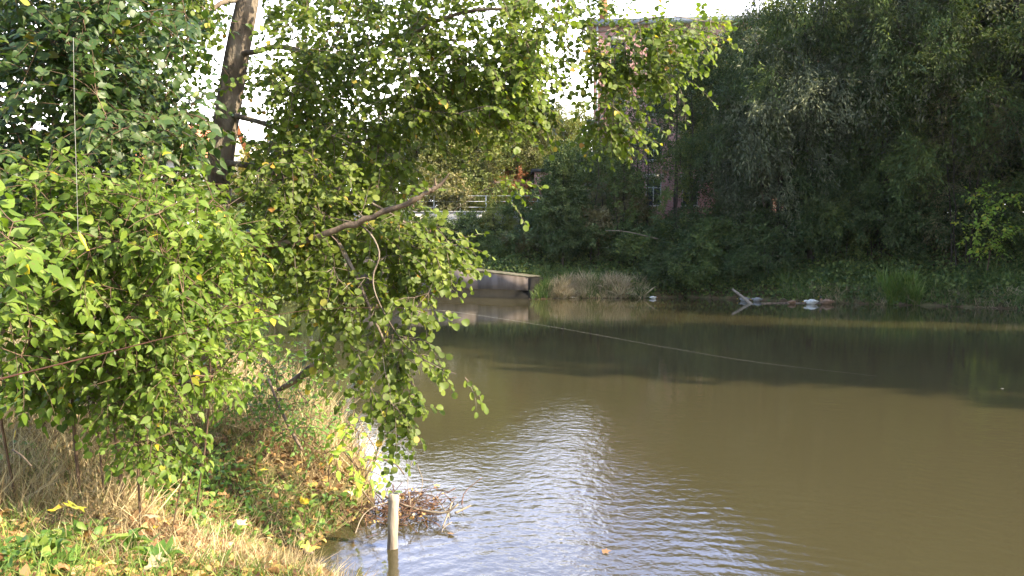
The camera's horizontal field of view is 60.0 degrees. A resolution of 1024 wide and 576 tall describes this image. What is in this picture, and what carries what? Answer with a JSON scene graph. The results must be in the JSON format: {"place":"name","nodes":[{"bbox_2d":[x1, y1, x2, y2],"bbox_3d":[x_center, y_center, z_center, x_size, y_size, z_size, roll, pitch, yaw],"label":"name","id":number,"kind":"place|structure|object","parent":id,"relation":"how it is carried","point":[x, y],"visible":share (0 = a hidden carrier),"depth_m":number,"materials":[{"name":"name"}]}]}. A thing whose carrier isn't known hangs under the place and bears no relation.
{"place":"outdoors","nodes":[
{"label":"outdoors","id":0,"kind":"place"},
{"bbox_2d":[0,0,834,223],"label":"sky","id":1,"kind":"structure","parent":0,"point":[688,7],"materials":[{"name":"white"}]},
{"bbox_2d":[0,218,1023,575],"bbox_3d":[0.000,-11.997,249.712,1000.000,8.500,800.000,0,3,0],"label":"ground","id":2,"kind":"structure","parent":0,"point":[360,498],"depth_m":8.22,"materials":[{"name":"green plant"}]},
{"bbox_2d":[0,179,84,323],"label":"ash sapling","id":3,"kind":"object","parent":2,"relation":"on","point":[32,257],"visible":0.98,"depth_m":4.42,"materials":[{"name":"green plant"}]},
{"bbox_2d":[28,534,69,553],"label":"rosette plant","id":4,"kind":"object","parent":2,"relation":"on","point":[51,544],"visible":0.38,"depth_m":4.95,"materials":[{"name":"green plant"}]},
{"bbox_2d":[37,528,72,546],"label":"rosette plant","id":5,"kind":"object","parent":2,"relation":"on","point":[61,532],"visible":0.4,"depth_m":5.20,"materials":[{"name":"green plant"}]},
{"bbox_2d":[0,381,191,523],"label":"rough grass","id":6,"kind":"structure","parent":2,"relation":"on","point":[42,469],"depth_m":6.51,"materials":[{"name":"beige plant"}]},
{"bbox_2d":[85,517,117,529],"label":"rosette plant","id":7,"kind":"object","parent":2,"relation":"on","point":[96,522],"visible":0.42,"depth_m":5.59,"materials":[{"name":"green plant"}]},
{"bbox_2d":[0,0,253,435],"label":"hazel tree","id":8,"kind":"object","parent":2,"relation":"on","point":[111,120],"visible":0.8,"depth_m":6.22,"materials":[{"name":"green plant"}]},
{"bbox_2d":[73,38,77,222],"bbox_3d":[-2.259,-0.790,4.588,0.005,0.989,0.047,-1,3,-25],"label":"hanging line","id":9,"kind":"object","parent":8,"relation":"hanging from","point":[75,139],"visible":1,"depth_m":4.59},
{"bbox_2d":[100,527,161,554],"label":"rosette plant","id":10,"kind":"object","parent":2,"relation":"on","point":[127,539],"visible":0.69,"depth_m":5.29,"materials":[{"name":"green plant"}]},
{"bbox_2d":[64,318,213,531],"bbox_3d":[-2.303,0.973,5.574,0.774,1.573,0.880,-2,4,-41],"label":"drooping shrub","id":11,"kind":"object","parent":2,"relation":"on","point":[108,405],"visible":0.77,"depth_m":5.48,"materials":[{"name":"green plant"}]},
{"bbox_2d":[0,134,305,507],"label":"dogwood shrub","id":12,"kind":"object","parent":2,"relation":"on","point":[136,256],"visible":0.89,"depth_m":5.45,"materials":[{"name":"green plant"}]},
{"bbox_2d":[125,535,189,570],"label":"rosette plant","id":13,"kind":"object","parent":2,"relation":"on","point":[155,549],"visible":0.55,"depth_m":5.07,"materials":[{"name":"green plant"}]},
{"bbox_2d":[148,552,168,569],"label":"fallen leaf","id":14,"kind":"object","parent":2,"relation":"on","point":[150,558],"visible":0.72,"depth_m":4.94,"materials":[{"name":"beige plant"}]},
{"bbox_2d":[85,125,249,220],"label":"house","id":15,"kind":"structure","parent":2,"relation":"on","point":[171,164],"depth_m":59.40,"materials":[{"name":"white tile"}]},
{"bbox_2d":[0,329,356,575],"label":"weeds","id":16,"kind":"object","parent":2,"relation":"on","point":[44,541],"visible":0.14,"depth_m":7.07,"materials":[{"name":"green plant"}]},
{"bbox_2d":[0,328,360,575],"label":"green grass","id":17,"kind":"structure","parent":2,"relation":"on","point":[77,560],"depth_m":5.20,"materials":[{"name":"green plant"}]},
{"bbox_2d":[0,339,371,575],"bbox_3d":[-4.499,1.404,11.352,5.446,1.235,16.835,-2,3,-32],"label":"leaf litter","id":18,"kind":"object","parent":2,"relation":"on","point":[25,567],"visible":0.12,"depth_m":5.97,"materials":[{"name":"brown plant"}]},
{"bbox_2d":[0,326,405,497],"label":"tall dry grass","id":19,"kind":"structure","parent":2,"relation":"on","point":[335,441],"depth_m":8.96,"materials":[{"name":"beige plant"}]},
{"bbox_2d":[183,191,283,278],"bbox_3d":[-16.691,-2.218,50.945,9.656,8.320,9.032,3,4,44],"label":"background bush","id":20,"kind":"object","parent":2,"relation":"on","point":[239,213],"visible":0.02,"depth_m":49.73,"materials":[{"name":"green plant"}]},
{"bbox_2d":[231,145,263,212],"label":"background tree","id":21,"kind":"object","parent":2,"relation":"on","point":[242,169],"visible":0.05,"depth_m":58.09,"materials":[{"name":"green plant"}]},
{"bbox_2d":[225,233,330,299],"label":"background bush","id":22,"kind":"object","parent":2,"relation":"on","point":[262,288],"visible":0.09,"depth_m":41.99,"materials":[{"name":"green plant"}]},
{"bbox_2d":[197,318,365,479],"bbox_3d":[-2.289,1.042,9.031,1.852,1.617,3.058,-1,3,-20],"label":"bramble bush","id":23,"kind":"object","parent":2,"relation":"on","point":[274,372],"visible":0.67,"depth_m":8.53,"materials":[{"name":"green plant"}]},
{"bbox_2d":[277,362,313,390],"bbox_3d":[-2.089,0.866,8.732,0.565,0.358,0.079,2,3,30],"label":"dark stump","id":24,"kind":"object","parent":23,"relation":"on","point":[287,385],"visible":0.48,"depth_m":8.73,"materials":[{"name":"brown wood"}]},
{"bbox_2d":[268,378,302,450],"bbox_3d":[-2.145,1.172,8.303,0.058,0.554,0.865,-2,3,-35],"label":"dry stick","id":25,"kind":"object","parent":2,"relation":"on","point":[285,420],"visible":0.81,"depth_m":8.22,"materials":[{"name":"brown wood"}]},
{"bbox_2d":[255,116,328,198],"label":"background tree","id":26,"kind":"object","parent":2,"relation":"on","point":[280,150],"visible":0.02,"depth_m":56.34,"materials":[{"name":"green plant"}]},
{"bbox_2d":[235,154,397,235],"bbox_3d":[-11.384,-4.473,55.169,9.515,7.932,10.555,1,3,24],"label":"background bush","id":27,"kind":"object","parent":2,"relation":"on","point":[265,181],"depth_m":53.01,"materials":[{"name":"green plant"}]},
{"bbox_2d":[325,416,399,498],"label":"spindle sprig","id":28,"kind":"object","parent":2,"relation":"on","point":[357,491],"visible":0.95,"depth_m":7.76,"materials":[{"name":"yellow plant"}]},
{"bbox_2d":[34,0,742,487],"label":"alder tree","id":29,"kind":"object","parent":2,"relation":"on","point":[308,210],"visible":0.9,"depth_m":7.54,"materials":[{"name":"green plant"}]},
{"bbox_2d":[0,307,404,379],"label":"fishing rod","id":30,"kind":"object","parent":29,"relation":"attached to","point":[137,345],"visible":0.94,"depth_m":4.67,"materials":[{"name":"metal"}]},
{"bbox_2d":[359,190,421,249],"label":"background bush","id":31,"kind":"object","parent":2,"relation":"on","point":[406,217],"visible":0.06,"depth_m":49.60,"materials":[{"name":"green plant"}]},
{"bbox_2d":[365,94,456,203],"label":"background tree","id":32,"kind":"object","parent":2,"relation":"on","point":[439,156],"visible":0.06,"depth_m":54.78,"materials":[{"name":"green plant"}]},
{"bbox_2d":[387,72,479,204],"bbox_3d":[-4.468,-8.363,55.764,8.373,9.536,6.075,-2,3,-39],"label":"background tree","id":33,"kind":"object","parent":2,"relation":"on","point":[424,152],"visible":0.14,"depth_m":53.70,"materials":[{"name":"green plant"}]},
{"bbox_2d":[412,210,457,248],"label":"background bush","id":34,"kind":"object","parent":2,"relation":"on","point":[430,219],"visible":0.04,"depth_m":49.32,"materials":[{"name":"green plant"}]},
{"bbox_2d":[354,211,522,224],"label":"wall","id":35,"kind":"structure","parent":2,"relation":"on","point":[418,214],"depth_m":50.46,"materials":[{"name":"concrete"}]},
{"bbox_2d":[392,152,489,210],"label":"background bush","id":36,"kind":"object","parent":2,"relation":"on","point":[455,196],"visible":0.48,"depth_m":51.26,"materials":[{"name":"green plant"}]},
{"bbox_2d":[422,210,485,248],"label":"background bush","id":37,"kind":"object","parent":2,"relation":"on","point":[450,224],"visible":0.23,"depth_m":48.42,"materials":[{"name":"green plant"}]},
{"bbox_2d":[413,76,512,210],"bbox_3d":[-2.506,-9.199,56.596,6.896,10.825,9.505,1,3,14],"label":"background tree","id":38,"kind":"object","parent":2,"relation":"on","point":[470,165],"visible":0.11,"depth_m":53.50,"materials":[{"name":"green plant"}]},
{"bbox_2d":[453,231,486,256],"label":"bush","id":39,"kind":"object","parent":2,"relation":"on","point":[472,239],"visible":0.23,"depth_m":47.76,"materials":[{"name":"green plant"}]},
{"bbox_2d":[430,101,514,185],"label":"background tree","id":40,"kind":"object","parent":2,"relation":"on","point":[491,165],"visible":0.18,"depth_m":53.12,"materials":[{"name":"green plant"}]},
{"bbox_2d":[407,196,537,210],"bbox_3d":[-3.000,-4.618,51.129,12.200,1.420,0.088,0,3,0],"label":"railing","id":41,"kind":"object","parent":2,"relation":"on","point":[433,201],"visible":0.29,"depth_m":51.07,"materials":[{"name":"grey metal"}]},
{"bbox_2d":[449,210,508,240],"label":"background bush","id":42,"kind":"object","parent":2,"relation":"on","point":[468,227],"visible":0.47,"depth_m":48.36,"materials":[{"name":"green plant"}]},
{"bbox_2d":[436,171,528,210],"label":"background bush","id":43,"kind":"object","parent":2,"relation":"on","point":[495,196],"visible":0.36,"depth_m":51.48,"materials":[{"name":"green plant"}]},
{"bbox_2d":[469,230,512,257],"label":"bush","id":44,"kind":"object","parent":2,"relation":"on","point":[499,248],"visible":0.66,"depth_m":46.49,"materials":[{"name":"green plant"}]},
{"bbox_2d":[457,85,534,209],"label":"background tree","id":45,"kind":"object","parent":2,"relation":"on","point":[500,157],"visible":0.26,"depth_m":53.59,"materials":[{"name":"green plant"}]},
{"bbox_2d":[475,201,517,237],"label":"background bush","id":46,"kind":"object","parent":2,"relation":"on","point":[490,216],"visible":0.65,"depth_m":48.85,"materials":[{"name":"green plant"}]},
{"bbox_2d":[483,164,540,210],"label":"background bush","id":47,"kind":"object","parent":2,"relation":"on","point":[520,177],"visible":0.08,"depth_m":53.69,"materials":[{"name":"green plant"}]},
{"bbox_2d":[498,221,538,255],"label":"bush","id":48,"kind":"object","parent":2,"relation":"on","point":[503,237],"visible":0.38,"depth_m":45.93,"materials":[{"name":"green plant"}]},
{"bbox_2d":[489,186,555,224],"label":"background bush","id":49,"kind":"object","parent":2,"relation":"on","point":[509,208],"visible":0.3,"depth_m":48.74,"materials":[{"name":"green plant"}]},
{"bbox_2d":[500,104,560,190],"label":"background tree","id":50,"kind":"object","parent":2,"relation":"on","point":[536,155],"visible":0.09,"depth_m":54.72,"materials":[{"name":"green plant"}]},
{"bbox_2d":[492,82,578,198],"bbox_3d":[0.723,-8.929,57.220,6.075,9.536,8.373,2,3,38],"label":"background tree","id":51,"kind":"object","parent":2,"relation":"on","point":[526,158],"visible":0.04,"depth_m":55.20,"materials":[{"name":"green plant"}]},
{"bbox_2d":[506,99,577,188],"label":"background tree","id":52,"kind":"object","parent":2,"relation":"on","point":[543,142],"visible":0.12,"depth_m":54.77,"materials":[{"name":"green plant"}]},
{"bbox_2d":[499,73,584,179],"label":"background tree","id":53,"kind":"object","parent":2,"relation":"on","point":[558,121],"visible":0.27,"depth_m":53.91,"materials":[{"name":"green plant"}]},
{"bbox_2d":[492,209,592,262],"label":"bush","id":54,"kind":"object","parent":2,"relation":"on","point":[515,237],"visible":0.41,"depth_m":45.07,"materials":[{"name":"green plant"}]},
{"bbox_2d":[530,169,557,206],"bbox_3d":[2.300,-5.685,54.017,2.300,2.880,2.950,0,3,0],"label":"brick hut","id":55,"kind":"object","parent":2,"relation":"on","point":[535,171],"visible":0.22,"depth_m":52.75,"materials":[{"name":"grey"}]},
{"bbox_2d":[529,140,593,267],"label":"conical tree","id":56,"kind":"object","parent":2,"relation":"on","point":[568,201],"visible":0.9,"depth_m":44.49,"materials":[{"name":"green plant"}]},
{"bbox_2d":[530,103,614,169],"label":"background tree","id":57,"kind":"object","parent":2,"relation":"on","point":[580,122],"visible":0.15,"depth_m":55.34,"materials":[{"name":"green plant"}]},
{"bbox_2d":[536,198,621,264],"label":"bush","id":58,"kind":"object","parent":2,"relation":"on","point":[591,240],"visible":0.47,"depth_m":44.66,"materials":[{"name":"green plant"}]},
{"bbox_2d":[531,135,646,202],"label":"background bush","id":59,"kind":"object","parent":2,"relation":"on","point":[579,170],"visible":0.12,"depth_m":51.07,"materials":[{"name":"green plant"}]},
{"bbox_2d":[534,128,646,201],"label":"background bush","id":60,"kind":"object","parent":2,"relation":"on","point":[542,165],"visible":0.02,"depth_m":53.90,"materials":[{"name":"green plant"}]},
{"bbox_2d":[571,113,626,267],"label":"slender tree","id":61,"kind":"object","parent":2,"relation":"on","point":[589,173],"visible":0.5,"depth_m":45.41,"materials":[{"name":"green plant"}]},
{"bbox_2d":[571,169,663,255],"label":"bush","id":62,"kind":"object","parent":2,"relation":"on","point":[601,215],"visible":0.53,"depth_m":45.23,"materials":[{"name":"green plant"}]},
{"bbox_2d":[597,132,651,268],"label":"slender tree","id":63,"kind":"object","parent":2,"relation":"on","point":[611,177],"visible":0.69,"depth_m":44.81,"materials":[{"name":"green plant"}]},
{"bbox_2d":[596,204,674,267],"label":"bush","id":64,"kind":"object","parent":2,"relation":"on","point":[624,245],"visible":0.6,"depth_m":44.10,"materials":[{"name":"green plant"}]},
{"bbox_2d":[596,65,679,218],"bbox_3d":[6.420,-6.725,46.881,4.313,10.707,3.979,-1,3,-14],"label":"slender tree","id":65,"kind":"object","parent":2,"relation":"on","point":[638,120],"visible":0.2,"depth_m":46.19,"materials":[{"name":"green plant"}]},
{"bbox_2d":[619,92,681,224],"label":"slender tree","id":66,"kind":"object","parent":2,"relation":"on","point":[659,126],"visible":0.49,"depth_m":45.53,"materials":[{"name":"green plant"}]},
{"bbox_2d":[600,210,701,286],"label":"bush","id":67,"kind":"object","parent":2,"relation":"on","point":[643,230],"visible":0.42,"depth_m":43.96,"materials":[{"name":"green plant"}]},
{"bbox_2d":[634,243,704,295],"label":"bush","id":68,"kind":"object","parent":2,"relation":"on","point":[654,267],"visible":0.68,"depth_m":43.06,"materials":[{"name":"green plant"}]},
{"bbox_2d":[642,129,701,250],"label":"slender tree","id":69,"kind":"object","parent":2,"relation":"on","point":[664,194],"visible":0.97,"depth_m":43.99,"materials":[{"name":"green plant"}]},
{"bbox_2d":[637,4,719,219],"bbox_3d":[8.674,-8.433,47.688,4.664,13.500,5.495,1,3,29],"label":"slender tree","id":70,"kind":"object","parent":2,"relation":"on","point":[669,142],"visible":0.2,"depth_m":47.38,"materials":[{"name":"green plant"}]},
{"bbox_2d":[646,196,726,261],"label":"bush","id":71,"kind":"object","parent":2,"relation":"on","point":[690,231],"visible":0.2,"depth_m":43.94,"materials":[{"name":"green plant"}]},
{"bbox_2d":[654,38,726,226],"bbox_3d":[9.321,-6.532,45.343,4.220,12.214,4.971,0,3,-9],"label":"slender tree","id":72,"kind":"object","parent":2,"relation":"on","point":[695,124],"visible":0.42,"depth_m":45.03,"materials":[{"name":"green plant"}]},
{"bbox_2d":[363,209,1023,308],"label":"undergrowth","id":73,"kind":"object","parent":2,"relation":"on","point":[498,262],"visible":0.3,"depth_m":40.44,"materials":[{"name":"green plant"}]},
{"bbox_2d":[663,244,731,292],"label":"bush","id":74,"kind":"object","parent":2,"relation":"on","point":[710,268],"visible":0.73,"depth_m":42.55,"materials":[{"name":"green plant"}]},
{"bbox_2d":[589,0,814,218],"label":"brick building","id":75,"kind":"structure","parent":2,"relation":"on","point":[664,183],"depth_m":59.16,"materials":[{"name":"red brick"}]},
{"bbox_2d":[643,174,663,207],"bbox_3d":[9.475,-6.501,59.457,1.350,2.260,0.420,0,3,6],"label":"window","id":76,"kind":"structure","parent":75,"relation":"in","point":[653,199],"depth_m":59.61,"materials":[{"name":"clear glass"}]},
{"bbox_2d":[652,204,767,275],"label":"bush","id":77,"kind":"object","parent":2,"relation":"on","point":[707,229],"visible":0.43,"depth_m":42.73,"materials":[{"name":"green plant"}]},
{"bbox_2d":[669,15,756,204],"bbox_3d":[10.566,-7.385,45.896,5.233,12.857,4.442,0,3,-4],"label":"slender tree","id":78,"kind":"object","parent":2,"relation":"on","point":[704,81],"visible":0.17,"depth_m":45.67,"materials":[{"name":"green plant"}]},
{"bbox_2d":[694,231,759,289],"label":"bush","id":79,"kind":"object","parent":2,"relation":"on","point":[729,264],"visible":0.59,"depth_m":42.10,"materials":[{"name":"green plant"}]},
{"bbox_2d":[697,58,777,216],"bbox_3d":[11.352,-6.350,44.680,4.540,11.270,4.189,-1,3,-24],"label":"slender tree","id":80,"kind":"object","parent":2,"relation":"on","point":[713,82],"visible":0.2,"depth_m":43.77,"materials":[{"name":"green plant"}]},
{"bbox_2d":[656,0,822,206],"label":"broad tree","id":81,"kind":"object","parent":2,"relation":"on","point":[723,17],"visible":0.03,"depth_m":55.78,"materials":[{"name":"green plant"}]},
{"bbox_2d":[702,191,798,254],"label":"bush","id":82,"kind":"object","parent":2,"relation":"on","point":[719,216],"visible":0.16,"depth_m":43.37,"materials":[{"name":"green plant"}]},
{"bbox_2d":[716,0,816,199],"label":"slender tree","id":83,"kind":"object","parent":2,"relation":"on","point":[772,22],"visible":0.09,"depth_m":43.49,"materials":[{"name":"green plant"}]},
{"bbox_2d":[733,234,809,287],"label":"bush","id":84,"kind":"object","parent":2,"relation":"on","point":[788,259],"visible":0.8,"depth_m":41.56,"materials":[{"name":"green plant"}]},
{"bbox_2d":[665,0,879,260],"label":"willow tree","id":85,"kind":"object","parent":2,"relation":"on","point":[705,138],"visible":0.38,"depth_m":41.39,"materials":[{"name":"green plant"}]},
{"bbox_2d":[528,256,1023,308],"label":"grass","id":86,"kind":"structure","parent":2,"relation":"on","point":[540,289],"depth_m":39.87,"materials":[{"name":"green plant"}]},
{"bbox_2d":[539,269,1023,307],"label":"grass","id":87,"kind":"structure","parent":2,"relation":"on","point":[558,291],"depth_m":42.70,"materials":[{"name":"plant"}]},
{"bbox_2d":[726,196,850,270],"bbox_3d":[13.110,-2.272,43.726,5.437,4.533,6.032,0,3,4],"label":"bush","id":88,"kind":"object","parent":2,"relation":"on","point":[751,239],"visible":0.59,"depth_m":41.96,"materials":[{"name":"green plant"}]},
{"bbox_2d":[754,175,854,261],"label":"bush","id":89,"kind":"object","parent":2,"relation":"on","point":[803,225],"visible":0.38,"depth_m":41.75,"materials":[{"name":"green plant"}]},
{"bbox_2d":[688,0,955,265],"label":"willow tree","id":90,"kind":"object","parent":2,"relation":"on","point":[802,100],"visible":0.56,"depth_m":39.73,"materials":[{"name":"green plant"}]},
{"bbox_2d":[781,175,893,261],"bbox_3d":[15.825,-3.315,42.559,5.311,4.576,4.968,-1,3,-21],"label":"bush","id":91,"kind":"object","parent":2,"relation":"on","point":[843,217],"visible":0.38,"depth_m":41.27,"materials":[{"name":"green plant"}]},
{"bbox_2d":[710,0,985,258],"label":"willow tree","id":92,"kind":"object","parent":2,"relation":"on","point":[868,66],"visible":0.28,"depth_m":39.69,"materials":[{"name":"green plant"}]},
{"bbox_2d":[728,0,1023,253],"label":"willow tree","id":93,"kind":"object","parent":2,"relation":"on","point":[885,167],"visible":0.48,"depth_m":38.66,"materials":[{"name":"green plant"}]},
{"bbox_2d":[829,182,949,259],"bbox_3d":[17.522,-2.854,41.729,5.780,4.344,5.211,0,3,-6],"label":"bush","id":94,"kind":"object","parent":2,"relation":"on","point":[861,218],"visible":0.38,"depth_m":40.47,"materials":[{"name":"green plant"}]},
{"bbox_2d":[762,0,1023,214],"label":"willow tree","id":95,"kind":"object","parent":2,"relation":"on","point":[994,49],"visible":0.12,"depth_m":38.61,"materials":[{"name":"green plant"}]},
{"bbox_2d":[872,264,933,304],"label":"reed clump","id":96,"kind":"object","parent":2,"relation":"on","point":[900,283],"visible":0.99,"depth_m":37.87,"materials":[{"name":"green plant"}]},
{"bbox_2d":[842,0,1023,203],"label":"broad tree","id":97,"kind":"object","parent":2,"relation":"on","point":[982,14],"visible":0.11,"depth_m":39.51,"materials":[{"name":"green plant"}]},
{"bbox_2d":[868,188,999,264],"bbox_3d":[19.063,-2.655,41.189,4.984,4.155,5.529,0,3,2],"label":"bush","id":98,"kind":"object","parent":2,"relation":"on","point":[913,248],"visible":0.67,"depth_m":39.73,"materials":[{"name":"green plant"}]},
{"bbox_2d":[877,0,1023,227],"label":"willow tree","id":99,"kind":"object","parent":2,"relation":"on","point":[1016,15],"visible":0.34,"depth_m":38.14,"materials":[{"name":"green plant"}]},
{"bbox_2d":[890,165,1023,254],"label":"bush","id":100,"kind":"object","parent":2,"relation":"on","point":[978,209],"visible":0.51,"depth_m":39.25,"materials":[{"name":"green plant"}]},
{"bbox_2d":[901,81,1023,271],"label":"bush","id":101,"kind":"object","parent":2,"relation":"on","point":[971,168],"visible":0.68,"depth_m":38.63,"materials":[{"name":"green plant"}]},
{"bbox_2d":[938,177,1023,264],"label":"bush","id":102,"kind":"object","parent":2,"relation":"on","point":[1014,218],"visible":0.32,"depth_m":38.36,"materials":[{"name":"green plant"}]},
{"bbox_2d":[951,180,1023,269],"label":"sapling","id":103,"kind":"object","parent":2,"relation":"on","point":[991,212],"visible":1,"depth_m":36.76,"materials":[{"name":"green plant"}]},
{"bbox_2d":[980,81,1023,205],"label":"bush","id":104,"kind":"object","parent":2,"relation":"on","point":[1013,166],"visible":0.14,"depth_m":40.39,"materials":[{"name":"green plant"}]},
{"bbox_2d":[102,292,1023,575],"bbox_3d":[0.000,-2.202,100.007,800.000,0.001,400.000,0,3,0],"label":"water","id":105,"kind":"structure","parent":0,"point":[736,438],"depth_m":11.43,"materials":[{"name":"brown liquid"}]},
{"bbox_2d":[387,492,398,549],"bbox_3d":[-0.991,2.179,7.361,0.116,0.958,0.094,0,3,0],"label":"wooden post","id":106,"kind":"object","parent":105,"relation":"in","point":[393,519],"visible":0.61,"depth_m":7.31,"materials":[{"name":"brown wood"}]},
{"bbox_2d":[344,462,482,537],"bbox_3d":[-1.044,1.945,8.299,1.319,0.655,1.442,1,3,22],"label":"twig snag","id":107,"kind":"object","parent":105,"relation":"in","point":[407,504],"visible":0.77,"depth_m":8.15,"materials":[{"name":"brown wood"}]},
{"bbox_2d":[335,254,542,298],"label":"river wall","id":108,"kind":"structure","parent":105,"relation":"in","point":[500,284],"depth_m":43.18,"materials":[{"name":"concrete"}]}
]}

